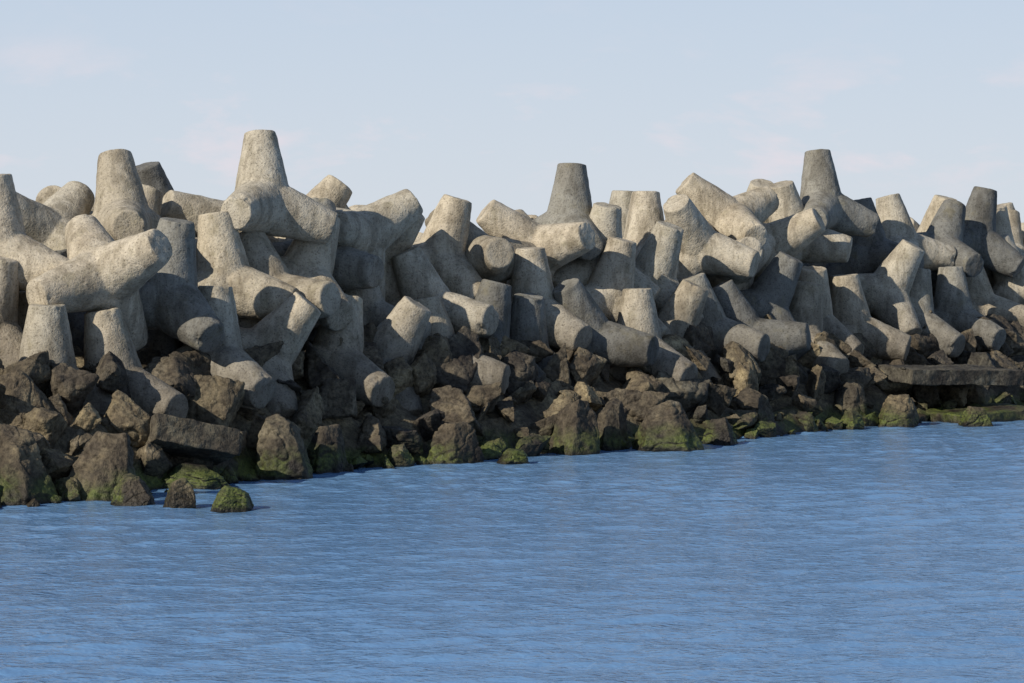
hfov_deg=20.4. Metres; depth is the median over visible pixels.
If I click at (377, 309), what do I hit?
concrete tetrapod
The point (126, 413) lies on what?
shore boulder
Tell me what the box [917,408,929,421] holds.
shore boulder
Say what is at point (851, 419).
shore boulder
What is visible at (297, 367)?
shore boulder
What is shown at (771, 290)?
concrete tetrapod
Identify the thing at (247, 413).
shore boulder
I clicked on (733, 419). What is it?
shore boulder
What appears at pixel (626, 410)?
shore boulder
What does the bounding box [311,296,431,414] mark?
concrete tetrapod
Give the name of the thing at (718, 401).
shore boulder
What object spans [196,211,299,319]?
concrete tetrapod
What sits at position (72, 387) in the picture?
shore boulder
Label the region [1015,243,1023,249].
concrete tetrapod
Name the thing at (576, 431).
shore boulder
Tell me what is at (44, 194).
concrete tetrapod
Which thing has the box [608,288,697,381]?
concrete tetrapod
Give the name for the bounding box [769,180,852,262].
concrete tetrapod
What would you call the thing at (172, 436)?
broken concrete slab
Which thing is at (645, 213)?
concrete tetrapod
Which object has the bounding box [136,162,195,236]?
concrete tetrapod
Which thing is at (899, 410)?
shore boulder
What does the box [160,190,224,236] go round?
concrete tetrapod
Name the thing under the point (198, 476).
shore boulder
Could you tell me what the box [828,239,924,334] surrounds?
concrete tetrapod
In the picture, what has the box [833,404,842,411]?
shore boulder
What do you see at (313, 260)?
concrete tetrapod
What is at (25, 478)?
shore boulder
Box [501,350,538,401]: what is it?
shore boulder
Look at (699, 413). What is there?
shore boulder
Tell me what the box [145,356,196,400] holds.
shore boulder
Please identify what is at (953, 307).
concrete tetrapod
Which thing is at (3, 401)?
shore boulder
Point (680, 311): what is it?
concrete tetrapod
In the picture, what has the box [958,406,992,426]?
shore boulder
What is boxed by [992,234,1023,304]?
concrete tetrapod
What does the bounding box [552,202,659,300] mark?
concrete tetrapod
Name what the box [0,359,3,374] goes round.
shore boulder
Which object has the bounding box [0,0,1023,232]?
sky
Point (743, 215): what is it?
concrete tetrapod
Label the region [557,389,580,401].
shore boulder
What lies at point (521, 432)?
shore boulder
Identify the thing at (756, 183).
concrete tetrapod
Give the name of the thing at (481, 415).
shore boulder
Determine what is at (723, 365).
shore boulder
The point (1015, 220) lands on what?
concrete tetrapod
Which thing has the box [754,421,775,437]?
shore boulder
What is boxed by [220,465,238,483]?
shore boulder
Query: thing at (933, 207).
concrete tetrapod
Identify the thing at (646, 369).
shore boulder
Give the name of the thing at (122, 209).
concrete tetrapod
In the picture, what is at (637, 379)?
shore boulder
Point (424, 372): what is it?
shore boulder
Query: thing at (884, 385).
shore boulder
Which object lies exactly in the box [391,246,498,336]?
concrete tetrapod
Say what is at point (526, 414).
rubble mound ground
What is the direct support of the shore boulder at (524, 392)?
on the rubble mound ground
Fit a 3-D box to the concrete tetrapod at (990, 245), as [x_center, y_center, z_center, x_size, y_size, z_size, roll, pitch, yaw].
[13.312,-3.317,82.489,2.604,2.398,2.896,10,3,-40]
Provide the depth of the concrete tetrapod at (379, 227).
62.34 m
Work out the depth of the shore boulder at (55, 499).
49.40 m
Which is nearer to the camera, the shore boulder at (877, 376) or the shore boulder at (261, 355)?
the shore boulder at (261, 355)
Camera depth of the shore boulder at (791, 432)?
67.89 m
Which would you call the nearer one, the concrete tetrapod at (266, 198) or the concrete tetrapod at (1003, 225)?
the concrete tetrapod at (266, 198)
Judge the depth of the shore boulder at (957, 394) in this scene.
74.62 m
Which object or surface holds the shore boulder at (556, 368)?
on the rubble mound ground
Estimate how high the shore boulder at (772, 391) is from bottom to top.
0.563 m
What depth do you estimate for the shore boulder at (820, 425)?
69.39 m
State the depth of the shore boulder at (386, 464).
57.30 m
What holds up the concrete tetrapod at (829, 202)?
on the concrete tetrapod at (829, 246)
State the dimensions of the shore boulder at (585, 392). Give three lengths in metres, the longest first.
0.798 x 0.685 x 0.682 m
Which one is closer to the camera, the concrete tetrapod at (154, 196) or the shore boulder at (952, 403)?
the concrete tetrapod at (154, 196)
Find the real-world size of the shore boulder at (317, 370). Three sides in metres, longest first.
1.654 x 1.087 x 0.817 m
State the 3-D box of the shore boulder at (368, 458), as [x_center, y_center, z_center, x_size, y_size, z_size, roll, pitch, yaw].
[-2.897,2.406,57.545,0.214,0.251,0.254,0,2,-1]
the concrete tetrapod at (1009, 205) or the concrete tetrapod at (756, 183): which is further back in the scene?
the concrete tetrapod at (1009, 205)
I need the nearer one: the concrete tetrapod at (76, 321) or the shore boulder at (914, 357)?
the concrete tetrapod at (76, 321)
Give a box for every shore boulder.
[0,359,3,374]
[0,370,53,428]
[0,383,6,408]
[0,423,50,452]
[0,432,57,505]
[3,350,50,392]
[22,407,67,448]
[26,498,39,506]
[40,448,74,482]
[45,359,98,413]
[47,394,72,424]
[48,494,61,503]
[54,476,80,501]
[67,429,92,455]
[68,431,135,500]
[72,402,101,432]
[82,363,96,373]
[96,351,127,393]
[101,389,150,446]
[110,473,154,505]
[126,382,130,397]
[137,442,172,478]
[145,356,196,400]
[161,462,229,489]
[163,478,195,508]
[168,349,210,375]
[173,456,213,469]
[187,374,244,426]
[209,423,241,480]
[210,485,253,512]
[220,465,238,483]
[230,427,246,453]
[236,407,265,419]
[243,473,260,480]
[244,341,283,366]
[246,414,265,449]
[254,414,312,479]
[277,379,301,394]
[290,386,324,439]
[292,350,304,379]
[302,340,340,391]
[307,424,347,473]
[319,378,357,418]
[345,463,353,471]
[346,456,366,468]
[356,414,386,453]
[362,342,383,370]
[363,322,376,341]
[364,454,373,465]
[370,397,395,418]
[382,426,422,454]
[382,455,394,468]
[383,357,413,395]
[387,444,414,466]
[410,353,436,396]
[413,333,451,366]
[414,409,444,441]
[416,456,431,464]
[427,422,483,463]
[428,385,483,436]
[432,326,481,393]
[464,382,501,413]
[476,402,489,423]
[478,436,507,453]
[479,334,502,360]
[481,442,501,459]
[482,352,501,360]
[495,395,514,422]
[496,448,528,464]
[500,335,529,358]
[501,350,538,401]
[510,338,553,362]
[511,381,536,404]
[512,427,528,437]
[515,433,550,456]
[529,413,557,439]
[532,378,550,401]
[542,343,570,389]
[543,394,573,417]
[547,399,600,455]
[556,348,574,362]
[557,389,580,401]
[569,347,607,385]
[573,382,602,411]
[594,352,609,382]
[597,397,629,450]
[600,397,605,406]
[603,388,669,421]
[622,367,662,391]
[623,407,630,418]
[625,365,651,375]
[632,400,703,451]
[656,371,710,412]
[662,334,693,362]
[683,322,716,352]
[683,344,710,370]
[690,405,708,422]
[701,417,737,445]
[702,382,736,416]
[703,419,732,428]
[711,376,718,383]
[712,354,733,373]
[718,341,761,387]
[725,414,741,424]
[728,387,775,427]
[730,410,757,429]
[731,362,758,397]
[744,428,758,438]
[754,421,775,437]
[757,342,788,385]
[758,383,786,401]
[765,314,796,361]
[774,413,782,421]
[776,375,799,396]
[784,356,799,375]
[788,429,794,434]
[792,393,823,416]
[796,411,818,431]
[797,342,820,368]
[798,366,807,383]
[805,363,825,400]
[807,364,840,393]
[814,331,837,348]
[815,419,828,430]
[823,415,842,429]
[829,333,876,367]
[833,382,866,416]
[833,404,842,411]
[835,367,871,390]
[841,410,863,429]
[853,333,876,359]
[863,412,878,426]
[864,364,886,388]
[865,403,873,408]
[874,368,914,392]
[877,394,919,427]
[881,359,904,364]
[904,346,931,364]
[911,334,938,357]
[915,403,927,409]
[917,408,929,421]
[926,349,953,364]
[937,384,968,407]
[939,399,956,408]
[951,350,995,390]
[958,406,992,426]
[961,329,976,352]
[965,385,989,405]
[975,316,993,351]
[985,314,1018,354]
[985,350,1020,368]
[992,351,1023,388]
[995,392,1012,403]
[999,342,1013,356]
[1005,333,1023,355]
[1008,321,1023,336]
[1008,355,1023,369]
[1011,394,1016,404]
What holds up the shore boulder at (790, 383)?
on the rubble mound ground
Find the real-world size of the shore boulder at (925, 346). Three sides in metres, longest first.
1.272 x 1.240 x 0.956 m
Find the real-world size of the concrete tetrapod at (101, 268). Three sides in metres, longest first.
2.896 x 2.604 x 2.398 m
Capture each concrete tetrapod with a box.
[0,174,68,290]
[0,256,22,367]
[16,181,94,290]
[18,291,28,329]
[18,303,111,414]
[26,214,172,350]
[36,185,93,214]
[56,249,86,351]
[84,307,187,417]
[91,149,161,240]
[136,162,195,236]
[139,217,224,352]
[142,184,162,215]
[144,286,276,408]
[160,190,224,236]
[183,292,320,416]
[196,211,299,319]
[221,129,337,243]
[238,231,340,327]
[268,175,351,241]
[271,197,383,290]
[281,217,353,331]
[301,293,394,406]
[302,250,431,350]
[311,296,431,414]
[335,189,422,299]
[349,205,364,209]
[385,215,424,305]
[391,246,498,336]
[412,194,481,298]
[415,232,422,241]
[415,296,510,394]
[425,209,535,282]
[474,279,545,379]
[476,200,594,284]
[510,247,591,351]
[510,293,575,386]
[516,209,530,218]
[533,163,602,259]
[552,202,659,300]
[553,278,658,367]
[584,236,666,336]
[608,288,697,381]
[609,190,632,237]
[622,191,678,276]
[635,221,703,321]
[657,279,720,382]
[663,194,759,279]
[676,172,778,246]
[678,273,770,361]
[706,233,775,289]
[712,280,810,355]
[740,251,808,359]
[746,179,772,222]
[754,208,825,281]
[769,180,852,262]
[789,281,848,375]
[798,266,863,357]
[800,149,878,236]
[807,263,826,266]
[824,197,923,278]
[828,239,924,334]
[831,274,910,360]
[875,268,965,357]
[876,193,955,270]
[910,217,919,231]
[917,195,956,232]
[918,199,983,296]
[934,266,1005,350]
[963,186,1023,277]
[966,267,1023,326]
[984,205,1023,281]
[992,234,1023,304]
[998,202,1014,209]
[1008,209,1023,246]
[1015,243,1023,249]
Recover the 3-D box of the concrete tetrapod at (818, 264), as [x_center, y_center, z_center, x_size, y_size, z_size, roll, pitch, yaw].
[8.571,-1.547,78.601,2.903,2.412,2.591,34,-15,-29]
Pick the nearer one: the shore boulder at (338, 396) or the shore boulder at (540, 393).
the shore boulder at (338, 396)
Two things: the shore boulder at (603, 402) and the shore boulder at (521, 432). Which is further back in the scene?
the shore boulder at (603, 402)
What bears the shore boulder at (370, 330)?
on the rubble mound ground
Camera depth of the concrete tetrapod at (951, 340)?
76.78 m
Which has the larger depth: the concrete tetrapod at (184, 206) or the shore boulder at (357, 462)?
the concrete tetrapod at (184, 206)
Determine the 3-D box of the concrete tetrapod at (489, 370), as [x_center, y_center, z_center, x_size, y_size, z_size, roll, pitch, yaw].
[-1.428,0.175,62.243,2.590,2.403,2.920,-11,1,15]
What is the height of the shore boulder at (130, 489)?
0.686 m
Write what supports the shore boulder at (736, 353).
on the rubble mound ground
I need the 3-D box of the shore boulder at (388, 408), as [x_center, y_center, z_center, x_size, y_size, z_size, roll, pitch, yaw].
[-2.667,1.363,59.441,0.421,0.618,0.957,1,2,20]
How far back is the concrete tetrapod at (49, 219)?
57.26 m
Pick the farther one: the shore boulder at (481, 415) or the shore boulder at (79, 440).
the shore boulder at (481, 415)
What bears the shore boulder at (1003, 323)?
on the rubble mound ground
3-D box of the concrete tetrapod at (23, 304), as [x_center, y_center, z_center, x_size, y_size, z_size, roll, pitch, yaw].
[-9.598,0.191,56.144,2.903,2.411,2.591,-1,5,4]
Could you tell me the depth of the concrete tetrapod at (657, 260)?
69.09 m
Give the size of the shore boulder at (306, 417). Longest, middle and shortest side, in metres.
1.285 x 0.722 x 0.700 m
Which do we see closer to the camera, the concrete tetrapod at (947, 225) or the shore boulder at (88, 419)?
the shore boulder at (88, 419)
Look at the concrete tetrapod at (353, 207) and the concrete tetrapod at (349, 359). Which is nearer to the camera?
the concrete tetrapod at (349, 359)
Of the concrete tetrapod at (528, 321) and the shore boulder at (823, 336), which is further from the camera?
the shore boulder at (823, 336)
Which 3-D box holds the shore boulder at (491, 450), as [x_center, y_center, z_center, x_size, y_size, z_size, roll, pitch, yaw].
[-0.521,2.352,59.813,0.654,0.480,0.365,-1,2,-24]
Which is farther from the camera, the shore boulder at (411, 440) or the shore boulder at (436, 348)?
the shore boulder at (436, 348)
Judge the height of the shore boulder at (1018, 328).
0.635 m
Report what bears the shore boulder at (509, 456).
in the sea water
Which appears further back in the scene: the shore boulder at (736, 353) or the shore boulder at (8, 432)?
the shore boulder at (736, 353)
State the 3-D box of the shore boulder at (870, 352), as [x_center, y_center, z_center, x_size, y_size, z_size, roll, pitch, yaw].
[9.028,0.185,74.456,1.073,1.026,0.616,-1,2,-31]
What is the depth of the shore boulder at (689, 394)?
65.76 m
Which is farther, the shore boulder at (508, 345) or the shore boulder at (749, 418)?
the shore boulder at (749, 418)
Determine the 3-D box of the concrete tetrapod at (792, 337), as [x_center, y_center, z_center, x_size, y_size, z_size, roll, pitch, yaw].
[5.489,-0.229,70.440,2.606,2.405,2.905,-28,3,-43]
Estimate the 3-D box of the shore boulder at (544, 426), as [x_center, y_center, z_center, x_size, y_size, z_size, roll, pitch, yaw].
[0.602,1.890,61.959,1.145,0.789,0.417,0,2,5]
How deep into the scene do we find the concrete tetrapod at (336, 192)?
64.01 m
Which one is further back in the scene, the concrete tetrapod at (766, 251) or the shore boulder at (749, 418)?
the concrete tetrapod at (766, 251)
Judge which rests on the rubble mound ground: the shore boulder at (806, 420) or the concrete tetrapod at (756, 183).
the shore boulder at (806, 420)
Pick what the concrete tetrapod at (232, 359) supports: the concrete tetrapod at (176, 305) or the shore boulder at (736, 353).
the concrete tetrapod at (176, 305)
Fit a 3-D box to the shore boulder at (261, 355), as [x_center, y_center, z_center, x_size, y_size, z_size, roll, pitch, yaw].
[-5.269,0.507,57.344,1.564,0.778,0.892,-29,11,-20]
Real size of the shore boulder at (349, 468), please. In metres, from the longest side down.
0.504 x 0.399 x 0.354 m
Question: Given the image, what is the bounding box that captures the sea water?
[0,420,1023,682]
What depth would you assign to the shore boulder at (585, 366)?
64.54 m
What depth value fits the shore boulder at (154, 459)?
52.16 m
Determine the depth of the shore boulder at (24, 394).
51.31 m
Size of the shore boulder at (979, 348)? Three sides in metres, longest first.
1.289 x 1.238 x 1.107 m
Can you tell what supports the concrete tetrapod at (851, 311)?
on the rubble mound ground
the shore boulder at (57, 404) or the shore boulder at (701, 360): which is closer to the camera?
the shore boulder at (57, 404)
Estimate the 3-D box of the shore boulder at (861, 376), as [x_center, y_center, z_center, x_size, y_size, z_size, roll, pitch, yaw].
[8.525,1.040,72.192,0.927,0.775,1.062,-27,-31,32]
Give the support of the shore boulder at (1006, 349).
on the rubble mound ground
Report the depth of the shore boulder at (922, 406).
73.63 m
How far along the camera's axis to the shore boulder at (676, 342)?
67.43 m
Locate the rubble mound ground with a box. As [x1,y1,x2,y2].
[0,342,1023,490]
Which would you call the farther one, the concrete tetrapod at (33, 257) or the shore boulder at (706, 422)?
the shore boulder at (706, 422)
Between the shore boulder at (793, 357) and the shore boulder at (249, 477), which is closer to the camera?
the shore boulder at (249, 477)
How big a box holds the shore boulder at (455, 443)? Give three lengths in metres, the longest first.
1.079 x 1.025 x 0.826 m
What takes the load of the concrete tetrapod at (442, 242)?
on the concrete tetrapod at (496, 295)
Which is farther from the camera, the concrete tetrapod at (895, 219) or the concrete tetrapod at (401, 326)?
the concrete tetrapod at (895, 219)
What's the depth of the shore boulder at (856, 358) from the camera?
73.08 m
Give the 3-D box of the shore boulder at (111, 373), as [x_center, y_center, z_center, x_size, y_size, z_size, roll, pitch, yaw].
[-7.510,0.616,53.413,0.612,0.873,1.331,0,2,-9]
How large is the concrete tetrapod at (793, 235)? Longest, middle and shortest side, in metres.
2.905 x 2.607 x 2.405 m
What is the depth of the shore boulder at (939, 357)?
75.98 m
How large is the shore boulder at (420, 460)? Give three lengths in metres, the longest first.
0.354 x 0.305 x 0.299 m
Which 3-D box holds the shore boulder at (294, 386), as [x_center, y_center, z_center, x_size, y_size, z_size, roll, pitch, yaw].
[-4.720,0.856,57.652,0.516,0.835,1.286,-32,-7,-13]
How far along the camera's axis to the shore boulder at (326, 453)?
56.16 m
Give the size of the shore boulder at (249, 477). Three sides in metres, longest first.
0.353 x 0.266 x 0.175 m
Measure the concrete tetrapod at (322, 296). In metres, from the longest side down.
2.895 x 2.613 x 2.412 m
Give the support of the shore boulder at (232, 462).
on the rubble mound ground
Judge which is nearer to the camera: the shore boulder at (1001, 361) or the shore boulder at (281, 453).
the shore boulder at (281, 453)
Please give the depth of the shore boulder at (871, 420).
71.00 m
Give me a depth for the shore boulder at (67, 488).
49.80 m
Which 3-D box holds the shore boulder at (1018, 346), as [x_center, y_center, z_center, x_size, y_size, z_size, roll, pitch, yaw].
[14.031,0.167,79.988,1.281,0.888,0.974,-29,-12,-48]
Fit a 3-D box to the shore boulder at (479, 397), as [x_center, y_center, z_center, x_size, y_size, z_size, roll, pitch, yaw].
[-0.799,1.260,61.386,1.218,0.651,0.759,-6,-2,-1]
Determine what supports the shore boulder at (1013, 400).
on the rubble mound ground
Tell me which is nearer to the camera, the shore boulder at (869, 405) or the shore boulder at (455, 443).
the shore boulder at (455, 443)
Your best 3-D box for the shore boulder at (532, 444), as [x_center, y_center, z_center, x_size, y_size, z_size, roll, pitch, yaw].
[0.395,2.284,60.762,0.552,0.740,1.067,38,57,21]
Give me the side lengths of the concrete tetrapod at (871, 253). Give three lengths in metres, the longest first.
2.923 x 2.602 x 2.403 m
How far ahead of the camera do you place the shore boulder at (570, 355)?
65.00 m
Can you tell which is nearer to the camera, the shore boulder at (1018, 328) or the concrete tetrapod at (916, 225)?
the shore boulder at (1018, 328)
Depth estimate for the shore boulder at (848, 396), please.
71.09 m
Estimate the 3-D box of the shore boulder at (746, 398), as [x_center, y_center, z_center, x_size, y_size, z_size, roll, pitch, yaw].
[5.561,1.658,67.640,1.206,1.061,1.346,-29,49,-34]
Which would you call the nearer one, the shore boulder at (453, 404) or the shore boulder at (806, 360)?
the shore boulder at (453, 404)
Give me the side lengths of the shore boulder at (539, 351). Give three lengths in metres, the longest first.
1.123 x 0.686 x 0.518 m
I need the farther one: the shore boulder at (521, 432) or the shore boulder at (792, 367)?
the shore boulder at (792, 367)
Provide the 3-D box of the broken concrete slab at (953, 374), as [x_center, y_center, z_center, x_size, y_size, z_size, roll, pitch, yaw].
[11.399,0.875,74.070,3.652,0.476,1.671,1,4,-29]
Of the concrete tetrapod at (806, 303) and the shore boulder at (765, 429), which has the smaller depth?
the shore boulder at (765, 429)
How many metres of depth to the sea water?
38.79 m
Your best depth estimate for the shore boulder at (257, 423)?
55.34 m
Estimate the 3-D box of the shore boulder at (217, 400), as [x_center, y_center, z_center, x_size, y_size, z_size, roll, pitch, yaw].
[-6.021,1.339,55.026,1.379,1.808,1.012,26,17,-1]
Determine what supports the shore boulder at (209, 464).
on the rubble mound ground
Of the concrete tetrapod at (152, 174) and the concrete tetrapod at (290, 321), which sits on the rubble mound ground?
the concrete tetrapod at (290, 321)
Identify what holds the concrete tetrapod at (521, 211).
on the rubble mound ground
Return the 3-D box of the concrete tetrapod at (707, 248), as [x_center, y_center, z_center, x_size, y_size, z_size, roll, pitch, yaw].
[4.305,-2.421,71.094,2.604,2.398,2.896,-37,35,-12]
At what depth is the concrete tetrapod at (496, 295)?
63.78 m
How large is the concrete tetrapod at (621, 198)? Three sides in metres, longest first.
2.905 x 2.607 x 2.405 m
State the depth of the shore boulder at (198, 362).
55.46 m
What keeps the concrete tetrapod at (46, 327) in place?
on the rubble mound ground
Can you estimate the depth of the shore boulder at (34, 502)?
48.84 m
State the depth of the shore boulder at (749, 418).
66.81 m
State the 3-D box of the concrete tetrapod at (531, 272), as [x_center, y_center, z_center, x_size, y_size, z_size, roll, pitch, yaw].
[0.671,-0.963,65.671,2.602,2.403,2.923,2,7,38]
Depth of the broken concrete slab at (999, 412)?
73.07 m
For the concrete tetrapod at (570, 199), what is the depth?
68.33 m
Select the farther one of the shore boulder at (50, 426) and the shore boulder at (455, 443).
the shore boulder at (455, 443)
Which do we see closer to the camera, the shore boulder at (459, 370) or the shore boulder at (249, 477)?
the shore boulder at (249, 477)
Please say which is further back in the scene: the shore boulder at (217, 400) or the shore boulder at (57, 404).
the shore boulder at (217, 400)
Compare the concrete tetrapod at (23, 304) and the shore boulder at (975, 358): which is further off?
the shore boulder at (975, 358)
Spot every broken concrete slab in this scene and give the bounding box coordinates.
[145,413,240,464]
[876,364,1023,386]
[924,403,1023,422]
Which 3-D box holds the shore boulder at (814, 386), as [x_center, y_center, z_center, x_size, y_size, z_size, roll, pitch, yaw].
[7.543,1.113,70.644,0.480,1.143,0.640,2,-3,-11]
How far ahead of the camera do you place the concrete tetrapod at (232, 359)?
55.67 m
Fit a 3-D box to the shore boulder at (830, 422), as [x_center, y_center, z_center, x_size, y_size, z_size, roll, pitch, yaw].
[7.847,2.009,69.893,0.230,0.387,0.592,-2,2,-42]
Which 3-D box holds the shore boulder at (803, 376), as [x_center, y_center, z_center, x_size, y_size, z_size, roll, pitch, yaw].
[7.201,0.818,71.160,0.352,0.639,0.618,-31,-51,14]
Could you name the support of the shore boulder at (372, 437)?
on the rubble mound ground
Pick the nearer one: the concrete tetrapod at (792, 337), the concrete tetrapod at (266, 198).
the concrete tetrapod at (266, 198)
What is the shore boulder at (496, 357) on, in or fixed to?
on the rubble mound ground
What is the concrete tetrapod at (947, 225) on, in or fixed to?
on the rubble mound ground
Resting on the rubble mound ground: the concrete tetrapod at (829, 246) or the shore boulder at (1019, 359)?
the shore boulder at (1019, 359)
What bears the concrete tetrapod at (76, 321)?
on the rubble mound ground
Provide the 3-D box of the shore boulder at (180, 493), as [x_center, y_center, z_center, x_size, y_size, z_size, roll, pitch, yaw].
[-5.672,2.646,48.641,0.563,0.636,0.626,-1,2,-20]
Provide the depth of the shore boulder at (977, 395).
75.16 m
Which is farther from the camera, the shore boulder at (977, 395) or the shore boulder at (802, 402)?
the shore boulder at (977, 395)
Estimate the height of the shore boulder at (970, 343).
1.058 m
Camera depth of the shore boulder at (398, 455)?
57.82 m
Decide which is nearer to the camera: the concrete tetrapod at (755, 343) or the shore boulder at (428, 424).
the shore boulder at (428, 424)
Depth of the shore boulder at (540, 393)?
63.05 m
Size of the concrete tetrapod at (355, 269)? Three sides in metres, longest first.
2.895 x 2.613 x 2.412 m
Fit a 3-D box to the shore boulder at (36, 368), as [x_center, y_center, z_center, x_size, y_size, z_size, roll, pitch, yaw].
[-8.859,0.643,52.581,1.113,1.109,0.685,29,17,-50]
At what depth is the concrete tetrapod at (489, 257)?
64.48 m
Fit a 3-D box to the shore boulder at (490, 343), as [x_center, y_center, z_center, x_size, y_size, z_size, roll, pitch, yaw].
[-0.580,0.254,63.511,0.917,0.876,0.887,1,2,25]
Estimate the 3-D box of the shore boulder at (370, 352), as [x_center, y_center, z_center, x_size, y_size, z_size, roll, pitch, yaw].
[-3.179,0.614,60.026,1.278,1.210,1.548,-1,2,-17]
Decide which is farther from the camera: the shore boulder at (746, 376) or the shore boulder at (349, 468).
the shore boulder at (746, 376)
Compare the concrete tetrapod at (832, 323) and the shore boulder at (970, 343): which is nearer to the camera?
the concrete tetrapod at (832, 323)
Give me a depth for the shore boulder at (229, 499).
48.01 m
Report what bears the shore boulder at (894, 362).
on the rubble mound ground
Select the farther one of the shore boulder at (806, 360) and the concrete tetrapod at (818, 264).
the concrete tetrapod at (818, 264)
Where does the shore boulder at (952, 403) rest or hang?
on the rubble mound ground
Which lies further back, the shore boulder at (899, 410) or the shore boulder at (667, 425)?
the shore boulder at (899, 410)
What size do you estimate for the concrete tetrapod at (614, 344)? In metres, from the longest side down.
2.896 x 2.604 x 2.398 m
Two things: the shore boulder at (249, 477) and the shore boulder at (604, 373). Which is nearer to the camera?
the shore boulder at (249, 477)
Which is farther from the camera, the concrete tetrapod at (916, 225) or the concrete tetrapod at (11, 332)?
the concrete tetrapod at (916, 225)
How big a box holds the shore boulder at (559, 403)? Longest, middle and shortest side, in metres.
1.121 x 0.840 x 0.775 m
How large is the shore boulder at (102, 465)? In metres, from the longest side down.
1.476 x 1.472 x 1.342 m
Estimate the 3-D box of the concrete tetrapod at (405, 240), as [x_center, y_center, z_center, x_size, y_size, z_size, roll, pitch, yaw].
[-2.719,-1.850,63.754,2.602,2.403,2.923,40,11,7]
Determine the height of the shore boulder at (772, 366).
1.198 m
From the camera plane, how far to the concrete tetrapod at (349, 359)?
59.30 m
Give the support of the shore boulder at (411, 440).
on the rubble mound ground
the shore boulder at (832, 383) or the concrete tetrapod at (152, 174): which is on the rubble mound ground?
the shore boulder at (832, 383)
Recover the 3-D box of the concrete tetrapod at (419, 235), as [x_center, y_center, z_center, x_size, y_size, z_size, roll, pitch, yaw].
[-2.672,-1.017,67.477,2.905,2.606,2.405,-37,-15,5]
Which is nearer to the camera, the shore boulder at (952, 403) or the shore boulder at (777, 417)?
the shore boulder at (777, 417)
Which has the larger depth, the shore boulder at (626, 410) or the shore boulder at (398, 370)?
the shore boulder at (626, 410)
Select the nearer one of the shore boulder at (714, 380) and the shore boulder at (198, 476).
the shore boulder at (198, 476)
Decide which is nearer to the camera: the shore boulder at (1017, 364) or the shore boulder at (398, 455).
the shore boulder at (398, 455)
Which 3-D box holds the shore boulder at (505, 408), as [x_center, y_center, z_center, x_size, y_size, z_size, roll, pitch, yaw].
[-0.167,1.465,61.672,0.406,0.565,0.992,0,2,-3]
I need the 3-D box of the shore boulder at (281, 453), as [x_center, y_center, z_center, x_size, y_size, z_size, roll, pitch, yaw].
[-4.506,2.160,55.102,1.382,1.486,1.150,2,8,33]
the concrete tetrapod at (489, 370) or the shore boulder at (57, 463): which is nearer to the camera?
the shore boulder at (57, 463)
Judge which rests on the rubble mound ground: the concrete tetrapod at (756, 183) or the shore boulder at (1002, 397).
the shore boulder at (1002, 397)
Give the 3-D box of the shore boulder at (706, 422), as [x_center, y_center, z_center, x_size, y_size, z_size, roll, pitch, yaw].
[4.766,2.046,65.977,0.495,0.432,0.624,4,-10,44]
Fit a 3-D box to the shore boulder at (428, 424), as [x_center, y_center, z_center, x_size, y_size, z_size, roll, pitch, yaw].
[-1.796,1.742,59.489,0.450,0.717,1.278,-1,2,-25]
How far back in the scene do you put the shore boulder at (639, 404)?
64.47 m
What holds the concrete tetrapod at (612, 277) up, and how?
on the concrete tetrapod at (637, 309)
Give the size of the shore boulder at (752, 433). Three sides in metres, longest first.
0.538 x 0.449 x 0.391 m
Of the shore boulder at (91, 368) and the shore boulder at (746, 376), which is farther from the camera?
the shore boulder at (746, 376)
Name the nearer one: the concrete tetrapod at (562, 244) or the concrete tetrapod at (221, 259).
the concrete tetrapod at (221, 259)
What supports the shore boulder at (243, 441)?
on the rubble mound ground
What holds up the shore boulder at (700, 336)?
on the rubble mound ground
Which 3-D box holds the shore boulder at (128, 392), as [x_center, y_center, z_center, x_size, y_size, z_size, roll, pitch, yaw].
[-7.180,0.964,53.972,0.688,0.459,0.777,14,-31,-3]
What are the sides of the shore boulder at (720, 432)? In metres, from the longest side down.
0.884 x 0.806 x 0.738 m
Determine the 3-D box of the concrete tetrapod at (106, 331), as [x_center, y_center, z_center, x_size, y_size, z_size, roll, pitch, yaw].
[-7.625,0.538,54.816,2.920,2.403,2.590,-9,5,7]
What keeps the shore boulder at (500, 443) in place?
on the rubble mound ground
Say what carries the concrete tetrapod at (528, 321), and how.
on the rubble mound ground
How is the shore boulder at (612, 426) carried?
on the rubble mound ground
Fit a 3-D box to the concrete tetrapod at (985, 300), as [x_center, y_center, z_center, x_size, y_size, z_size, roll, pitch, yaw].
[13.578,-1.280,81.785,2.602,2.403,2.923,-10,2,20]

